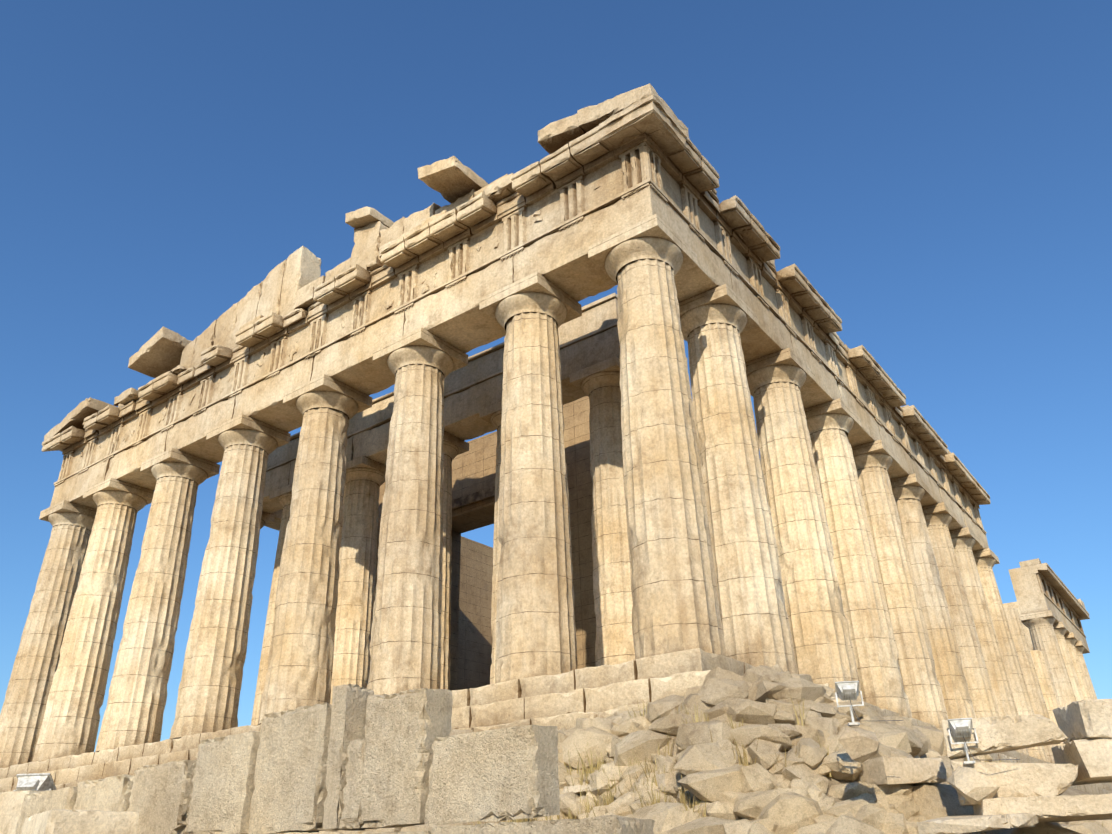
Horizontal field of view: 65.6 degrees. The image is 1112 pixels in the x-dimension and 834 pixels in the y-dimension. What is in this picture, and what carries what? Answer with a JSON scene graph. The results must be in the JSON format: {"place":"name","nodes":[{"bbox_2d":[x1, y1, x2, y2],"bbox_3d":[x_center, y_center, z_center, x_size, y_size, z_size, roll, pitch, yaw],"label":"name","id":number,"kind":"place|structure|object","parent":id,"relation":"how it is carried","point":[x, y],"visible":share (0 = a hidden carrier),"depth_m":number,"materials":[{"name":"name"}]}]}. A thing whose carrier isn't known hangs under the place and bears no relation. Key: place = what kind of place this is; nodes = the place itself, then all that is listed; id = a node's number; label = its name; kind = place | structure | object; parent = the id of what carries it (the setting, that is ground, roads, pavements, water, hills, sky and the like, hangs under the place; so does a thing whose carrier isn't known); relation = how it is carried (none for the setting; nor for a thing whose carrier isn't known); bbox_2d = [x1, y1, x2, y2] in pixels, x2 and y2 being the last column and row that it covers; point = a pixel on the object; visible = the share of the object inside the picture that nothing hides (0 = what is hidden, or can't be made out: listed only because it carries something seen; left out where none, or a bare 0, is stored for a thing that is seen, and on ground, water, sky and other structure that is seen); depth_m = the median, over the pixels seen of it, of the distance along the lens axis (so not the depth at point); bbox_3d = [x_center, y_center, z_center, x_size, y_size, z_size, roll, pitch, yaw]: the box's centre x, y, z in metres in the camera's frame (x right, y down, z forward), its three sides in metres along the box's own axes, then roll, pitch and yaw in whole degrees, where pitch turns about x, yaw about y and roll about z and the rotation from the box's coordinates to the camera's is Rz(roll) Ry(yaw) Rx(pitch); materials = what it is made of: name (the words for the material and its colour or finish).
{"place":"outdoors","nodes":[
{"label":"outdoors","id":0,"kind":"place"},
{"bbox_2d":[0,648,1017,792],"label":"temple steps","id":1,"kind":"structure","parent":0,"point":[564,700],"depth_m":17.64,"materials":[{"name":"stone"}]},
{"bbox_2d":[0,0,1111,751],"label":"sky","id":2,"kind":"structure","parent":0,"point":[938,172],"materials":[{"name":"blue"}]},
{"bbox_2d":[585,751,1111,819],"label":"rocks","id":3,"kind":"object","parent":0,"point":[1067,792],"depth_m":10.86,"materials":[{"name":"beige stone"}]},
{"bbox_2d":[14,773,56,790],"bbox_3d":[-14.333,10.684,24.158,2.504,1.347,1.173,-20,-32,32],"label":"floodlight","id":4,"kind":"object","parent":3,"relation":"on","point":[38,782],"visible":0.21,"depth_m":24.47,"materials":[{"name":"paint"}]},
{"bbox_2d":[13,684,654,833],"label":"stone foundation wall","id":5,"kind":"structure","parent":3,"relation":"on","point":[353,757],"depth_m":8.13,"materials":[{"name":"beige stone"}]},
{"bbox_2d":[0,699,1111,833],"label":"stone blocks","id":6,"kind":"structure","parent":3,"relation":"on","point":[1027,794],"depth_m":9.34,"materials":[{"name":"beige stone"}]},
{"bbox_2d":[275,664,1111,833],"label":"rubble","id":7,"kind":"object","parent":3,"relation":"on","point":[760,796],"visible":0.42,"depth_m":11.32,"materials":[{"name":"beige stone"}]},
{"bbox_2d":[835,681,902,762],"bbox_3d":[3.529,3.433,9.762,0.729,0.886,0.494,-20,-32,32],"label":"floodlight","id":8,"kind":"object","parent":7,"relation":"on","point":[860,745],"depth_m":9.64,"materials":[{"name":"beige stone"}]},
{"bbox_2d":[562,683,847,794],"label":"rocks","id":9,"kind":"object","parent":3,"relation":"on","point":[660,779],"depth_m":12.34,"materials":[{"name":"stone"}]},
{"bbox_2d":[468,696,1102,826],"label":"dry grass","id":10,"kind":"structure","parent":3,"relation":"on","point":[682,794],"depth_m":11.73,"materials":[{"name":"beige plant"}]},
{"bbox_2d":[947,718,1019,804],"bbox_3d":[4.594,3.724,9.357,0.674,0.869,0.454,-4,-27,4],"label":"floodlight","id":11,"kind":"object","parent":3,"relation":"on","point":[972,786],"depth_m":9.20,"materials":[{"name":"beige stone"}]},
{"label":"cella platform","id":12,"kind":"structure","parent":0,"visible":0},
{"bbox_2d":[237,356,634,724],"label":"porch columns","id":13,"kind":"structure","parent":12,"relation":"on","point":[598,384],"depth_m":29.54,"materials":[{"name":"stone"}]},
{"bbox_2d":[343,396,595,690],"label":"cella walls","id":14,"kind":"structure","parent":12,"relation":"on","point":[473,489],"depth_m":37.17,"materials":[{"name":"stone"}]},
{"bbox_2d":[262,293,691,530],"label":"porch entablature","id":15,"kind":"structure","parent":12,"relation":"on","point":[587,338],"depth_m":31.65,"materials":[{"name":"stone"}]},
{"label":"foundation","id":16,"kind":"object","parent":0,"visible":0},
{"bbox_2d":[1001,751,1111,794],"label":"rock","id":17,"kind":"object","parent":16,"relation":"on","point":[1099,788],"visible":0.23,"depth_m":38.73,"materials":[{"name":"stone"}]},
{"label":"stepped temple platform","id":18,"kind":"object","parent":16,"relation":"on","visible":0},
{"bbox_2d":[0,214,725,767],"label":"columns","id":19,"kind":"structure","parent":18,"relation":"on","point":[54,694],"depth_m":24.31,"materials":[{"name":"stone"}]},
{"bbox_2d":[42,94,990,550],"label":"entablature","id":20,"kind":"structure","parent":19,"relation":"on","point":[556,214],"depth_m":27.13,"materials":[{"name":"stone"}]},
{"bbox_2d":[42,83,1085,614],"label":"pediment","id":21,"kind":"structure","parent":20,"relation":"on","point":[290,283],"depth_m":30.29,"materials":[{"name":"stone"}]},
{"bbox_2d":[679,284,1096,763],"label":"columns","id":22,"kind":"structure","parent":18,"relation":"on","point":[837,557],"depth_m":27.01,"materials":[{"name":"stone"}]},
{"bbox_2d":[1009,558,1089,653],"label":"entablature","id":23,"kind":"structure","parent":22,"relation":"on","point":[1038,586],"depth_m":60.32,"materials":[{"name":"stone"}]}
]}

